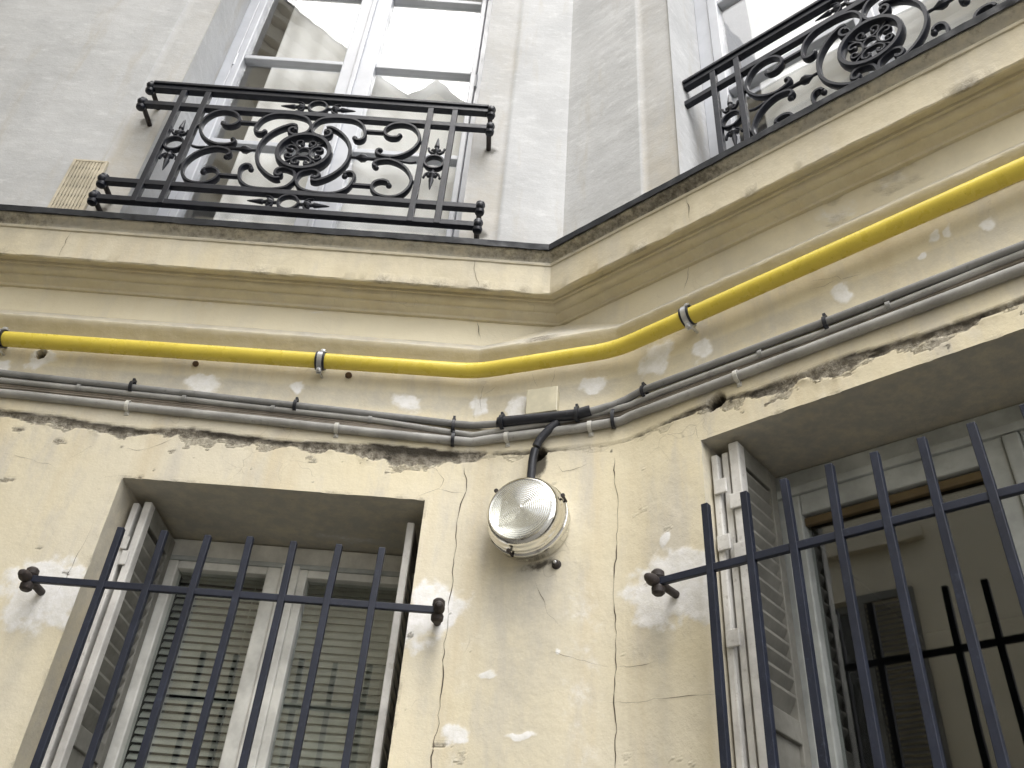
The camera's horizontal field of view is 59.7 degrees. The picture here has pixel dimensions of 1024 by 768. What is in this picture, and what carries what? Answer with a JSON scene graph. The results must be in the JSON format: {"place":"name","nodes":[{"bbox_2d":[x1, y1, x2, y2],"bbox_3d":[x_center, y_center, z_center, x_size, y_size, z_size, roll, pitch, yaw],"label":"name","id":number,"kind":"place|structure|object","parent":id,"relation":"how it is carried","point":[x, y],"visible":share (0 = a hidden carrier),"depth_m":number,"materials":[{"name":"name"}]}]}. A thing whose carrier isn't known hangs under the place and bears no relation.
{"place":"outdoors","nodes":[
{"label":"outdoors","id":0,"kind":"place"},
{"label":"courtyard paving","id":1,"kind":"structure","parent":0,"visible":0},
{"bbox_2d":[0,0,1023,767],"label":"courtyard building","id":2,"kind":"structure","parent":1,"relation":"on","point":[610,188],"depth_m":3.03,"materials":[{"name":"beige paint"}]},
{"bbox_2d":[0,327,9,355],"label":"pipe clamp","id":3,"kind":"object","parent":2,"relation":"attached to","point":[3,329],"visible":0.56,"depth_m":3.21,"materials":[{"name":"silver metal"}]},
{"bbox_2d":[48,159,108,209],"bbox_3d":[-1.840,-0.814,3.762,0.150,0.392,0.014,4,-37,0],"label":"air vent","id":4,"kind":"object","parent":2,"relation":"attached to","point":[77,185],"visible":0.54,"depth_m":3.78,"materials":[{"name":"beige plastic"}]},
{"bbox_2d":[75,384,81,390],"bbox_3d":[-1.526,0.011,3.146,0.014,0.034,0.026,4,-37,0],"label":"cable clip","id":5,"kind":"object","parent":2,"relation":"attached to","point":[77,387],"visible":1,"depth_m":3.13,"materials":[{"name":"grey plastic"}]},
{"bbox_2d":[124,400,131,415],"bbox_3d":[-1.336,0.081,3.098,0.016,0.052,0.038,4,-37,0],"label":"cable clip","id":6,"kind":"object","parent":2,"relation":"attached to","point":[126,410],"visible":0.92,"depth_m":3.09,"materials":[{"name":"white plastic"}]},
{"bbox_2d":[181,395,186,401],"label":"cable clip","id":7,"kind":"object","parent":2,"relation":"attached to","point":[183,397],"visible":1,"depth_m":3.12,"materials":[{"name":"grey plastic"}]},
{"bbox_2d":[124,575,264,767],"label":"venetian blind","id":8,"kind":"object","parent":2,"relation":"hanging from","point":[255,584],"visible":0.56,"depth_m":3.08,"materials":[{"name":"white plastic"}]},
{"bbox_2d":[18,527,444,767],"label":"window grille","id":9,"kind":"object","parent":2,"relation":"attached to","point":[29,578],"depth_m":2.56,"materials":[{"name":"black metal"}]},
{"bbox_2d":[0,369,497,428],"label":"cable","id":10,"kind":"object","parent":2,"relation":"attached to","point":[244,399],"visible":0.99,"depth_m":3.12,"materials":[{"name":"grey plastic"}]},
{"bbox_2d":[128,378,136,391],"bbox_3d":[-1.340,0.006,3.150,0.012,0.054,0.040,4,-37,0],"label":"cable tie","id":11,"kind":"object","parent":10,"relation":"attached to","point":[134,381],"visible":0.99,"depth_m":3.13,"materials":[{"name":"black plastic"}]},
{"bbox_2d":[292,397,298,410],"bbox_3d":[-0.758,0.072,3.129,0.012,0.054,0.040,4,-37,0],"label":"cable tie","id":12,"kind":"object","parent":10,"relation":"attached to","point":[296,400],"visible":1,"depth_m":3.11,"materials":[{"name":"black plastic"}]},
{"bbox_2d":[451,416,455,431],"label":"cable tie","id":13,"kind":"object","parent":10,"relation":"attached to","point":[453,424],"visible":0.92,"depth_m":3.08,"materials":[{"name":"black plastic"}]},
{"bbox_2d":[103,538,402,767],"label":"window","id":14,"kind":"structure","parent":2,"relation":"in","point":[223,559],"depth_m":3.10,"materials":[{"name":"white paint"}]},
{"bbox_2d":[213,0,360,224],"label":"curtain","id":15,"kind":"object","parent":2,"relation":"hanging from","point":[318,30],"visible":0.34,"depth_m":4.90,"materials":[{"name":"white fabric"}]},
{"bbox_2d":[87,80,495,238],"bbox_3d":[-0.890,-0.964,3.850,1.594,0.809,0.142,4,-37,0],"label":"balcony railing","id":16,"kind":"object","parent":2,"relation":"attached to","point":[292,141],"visible":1,"depth_m":3.80,"materials":[{"name":"black metal"}]},
{"bbox_2d":[314,349,326,377],"bbox_3d":[-0.687,-0.073,3.219,0.033,0.100,0.104,4,-37,0],"label":"pipe clamp","id":17,"kind":"object","parent":2,"relation":"attached to","point":[319,362],"visible":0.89,"depth_m":3.18,"materials":[{"name":"silver metal"}]},
{"bbox_2d":[156,0,491,236],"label":"window","id":18,"kind":"structure","parent":2,"relation":"in","point":[360,66],"depth_m":4.78,"materials":[{"name":"grey paint"}]},
{"bbox_2d":[270,584,396,767],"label":"venetian blind","id":19,"kind":"object","parent":2,"relation":"hanging from","point":[325,733],"visible":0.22,"depth_m":3.09,"materials":[{"name":"white plastic"}]},
{"bbox_2d":[333,422,339,437],"bbox_3d":[-0.605,0.157,3.076,0.016,0.052,0.038,4,-37,0],"label":"cable clip","id":20,"kind":"object","parent":2,"relation":"attached to","point":[336,434],"visible":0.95,"depth_m":3.07,"materials":[{"name":"white plastic"}]},
{"bbox_2d":[345,372,351,378],"bbox_3d":[-0.592,-0.030,3.235,0.026,0.026,0.021,4,-37,0],"label":"wall plug","id":21,"kind":"object","parent":2,"relation":"attached to","point":[348,375],"depth_m":3.23,"materials":[{"name":"brown plastic"}]},
{"bbox_2d":[336,0,481,235],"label":"curtain","id":22,"kind":"object","parent":2,"relation":"hanging from","point":[431,38],"visible":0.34,"depth_m":4.87,"materials":[{"name":"white fabric"}]},
{"bbox_2d":[503,431,509,446],"bbox_3d":[-0.017,0.185,3.025,0.016,0.052,0.037,-9,-39,17],"label":"cable clip","id":23,"kind":"object","parent":2,"relation":"attached to","point":[506,441],"visible":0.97,"depth_m":3.02,"materials":[{"name":"white plastic"}]},
{"bbox_2d":[0,262,1023,445],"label":"conduit","id":24,"kind":"object","parent":2,"relation":"attached to","point":[972,287],"visible":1,"depth_m":2.94,"materials":[{"name":"grey plastic"}]},
{"bbox_2d":[450,430,454,446],"bbox_3d":[-0.203,0.187,3.070,0.012,0.059,0.045,4,-37,0],"label":"cable tie","id":25,"kind":"object","parent":24,"relation":"attached to","point":[452,438],"visible":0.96,"depth_m":3.05,"materials":[{"name":"black plastic"}]},
{"bbox_2d":[610,409,615,428],"bbox_3d":[0.333,0.111,2.931,0.012,0.082,0.045,-8,-39,17],"label":"cable tie","id":26,"kind":"object","parent":24,"relation":"attached to","point":[612,419],"visible":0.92,"depth_m":2.91,"materials":[{"name":"black plastic"}]},
{"bbox_2d":[0,249,1023,437],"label":"cable","id":27,"kind":"object","parent":2,"relation":"attached to","point":[999,262],"visible":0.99,"depth_m":2.98,"materials":[{"name":"grey plastic"}]},
{"bbox_2d":[0,259,1023,436],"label":"wire","id":28,"kind":"object","parent":2,"relation":"attached to","point":[123,399],"visible":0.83,"depth_m":3.09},
{"bbox_2d":[0,257,1023,434],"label":"wire","id":29,"kind":"object","parent":2,"relation":"attached to","point":[294,415],"visible":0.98,"depth_m":3.11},
{"bbox_2d":[1,156,1023,377],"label":"gas pipe","id":30,"kind":"object","parent":2,"relation":"attached to","point":[977,188],"visible":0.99,"depth_m":3.07,"materials":[{"name":"yellow metal"}]},
{"bbox_2d":[486,477,570,561],"bbox_3d":[0.046,0.413,2.766,0.264,0.264,0.138,-9,-39,17],"label":"wall lamp","id":31,"kind":"object","parent":2,"relation":"attached to","point":[528,519],"visible":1,"depth_m":2.70,"materials":[{"name":"glass"}]},
{"bbox_2d":[49,262,1021,432],"bbox_3d":[-0.210,-0.353,2.453,9.101,0.119,1.634,-8,-39,17],"label":"wire","id":32,"kind":"object","parent":2,"relation":"attached to","point":[593,419],"visible":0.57,"depth_m":3.09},
{"bbox_2d":[525,386,559,413],"bbox_3d":[0.108,0.067,3.065,0.112,0.104,0.046,-9,-39,17],"label":"junction box","id":33,"kind":"object","parent":2,"relation":"attached to","point":[542,400],"visible":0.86,"depth_m":3.05,"materials":[{"name":"beige plastic"}]},
{"bbox_2d":[552,560,560,568],"bbox_3d":[0.132,0.542,2.694,0.032,0.031,0.028,-9,-39,17],"label":"wall plug","id":34,"kind":"object","parent":2,"relation":"attached to","point":[556,564],"depth_m":2.69,"materials":[{"name":"metal"}]},
{"bbox_2d":[587,421,592,436],"bbox_3d":[0.257,0.145,2.940,0.016,0.052,0.037,-9,-39,17],"label":"cable clip","id":35,"kind":"object","parent":2,"relation":"attached to","point":[590,432],"visible":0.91,"depth_m":2.93,"materials":[{"name":"white plastic"}]},
{"bbox_2d":[678,303,698,332],"bbox_3d":[0.583,-0.213,2.918,0.033,0.100,0.104,-24,-45,32],"label":"pipe clamp","id":36,"kind":"object","parent":2,"relation":"attached to","point":[687,322],"visible":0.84,"depth_m":2.88,"materials":[{"name":"silver metal"}]},
{"bbox_2d":[732,370,741,387],"bbox_3d":[0.678,-0.018,2.689,0.016,0.052,0.038,-24,-45,32],"label":"cable clip","id":37,"kind":"object","parent":2,"relation":"attached to","point":[736,380],"visible":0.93,"depth_m":2.68,"materials":[{"name":"white plastic"}]},
{"bbox_2d":[757,349,762,358],"bbox_3d":[0.748,-0.092,2.683,0.014,0.034,0.026,-24,-45,33],"label":"cable clip","id":38,"kind":"object","parent":2,"relation":"attached to","point":[759,354],"visible":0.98,"depth_m":2.67,"materials":[{"name":"grey plastic"}]},
{"bbox_2d":[694,0,895,157],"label":"window","id":39,"kind":"structure","parent":2,"relation":"in","point":[712,44],"depth_m":4.02,"materials":[{"name":"grey paint"}]},
{"bbox_2d":[590,240,1023,413],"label":"cable","id":40,"kind":"object","parent":2,"relation":"attached to","point":[873,303],"visible":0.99,"depth_m":2.58,"materials":[{"name":"grey plastic"}]},
{"bbox_2d":[496,405,591,426],"bbox_3d":[0.107,0.113,3.008,0.330,0.049,0.040,-9,-39,17],"label":"cable sleeve","id":41,"kind":"object","parent":40,"relation":"attached to","point":[546,417],"visible":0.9,"depth_m":2.99,"materials":[{"name":"black plastic"}]},
{"bbox_2d":[498,412,504,429],"bbox_3d":[-0.033,0.127,3.055,0.012,0.064,0.050,-9,-39,17],"label":"cable tie","id":42,"kind":"object","parent":41,"relation":"attached to","point":[502,414],"visible":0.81,"depth_m":3.03,"materials":[{"name":"black plastic"}]},
{"bbox_2d":[527,420,559,477],"bbox_3d":[0.101,0.247,2.910,0.107,0.306,0.035,-10,-39,19],"label":"lamp cable","id":43,"kind":"object","parent":41,"relation":"hanging from","point":[544,434],"visible":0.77,"depth_m":2.94,"materials":[{"name":"black rubber"}]},
{"bbox_2d":[573,404,579,422],"bbox_3d":[0.217,0.098,2.972,0.012,0.064,0.050,-8,-39,17],"label":"cable tie","id":44,"kind":"object","parent":41,"relation":"attached to","point":[576,407],"visible":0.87,"depth_m":2.95,"materials":[{"name":"black plastic"}]},
{"bbox_2d":[639,382,648,396],"bbox_3d":[0.432,0.021,2.914,0.012,0.056,0.040,-24,-45,33],"label":"cable tie","id":45,"kind":"object","parent":40,"relation":"attached to","point":[641,389],"visible":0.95,"depth_m":2.90,"materials":[{"name":"black plastic"}]},
{"bbox_2d":[821,313,828,329],"bbox_3d":[0.906,-0.179,2.575,0.012,0.056,0.040,-24,-45,33],"label":"cable tie","id":46,"kind":"object","parent":40,"relation":"attached to","point":[823,320],"visible":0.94,"depth_m":2.56,"materials":[{"name":"black plastic"}]},
{"bbox_2d":[644,404,1023,767],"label":"window grille","id":47,"kind":"object","parent":2,"relation":"attached to","point":[658,580],"depth_m":2.03,"materials":[{"name":"black metal"}]},
{"bbox_2d":[682,0,997,152],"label":"balcony railing","id":48,"kind":"object","parent":2,"relation":"attached to","point":[890,46],"visible":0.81,"depth_m":3.43,"materials":[{"name":"black metal"}]},
{"bbox_2d":[745,0,1005,127],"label":"curtain","id":49,"kind":"object","parent":2,"relation":"hanging from","point":[764,15],"visible":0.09,"depth_m":3.82,"materials":[{"name":"white fabric"}]},
{"bbox_2d":[884,301,891,310],"bbox_3d":[1.043,-0.218,2.473,0.014,0.034,0.026,-24,-45,33],"label":"cable clip","id":50,"kind":"object","parent":2,"relation":"attached to","point":[887,305],"visible":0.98,"depth_m":2.46,"materials":[{"name":"grey plastic"}]},
{"bbox_2d":[775,403,1023,767],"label":"window","id":51,"kind":"structure","parent":2,"relation":"in","point":[955,463],"depth_m":2.50,"materials":[{"name":"grey paint"}]}
]}

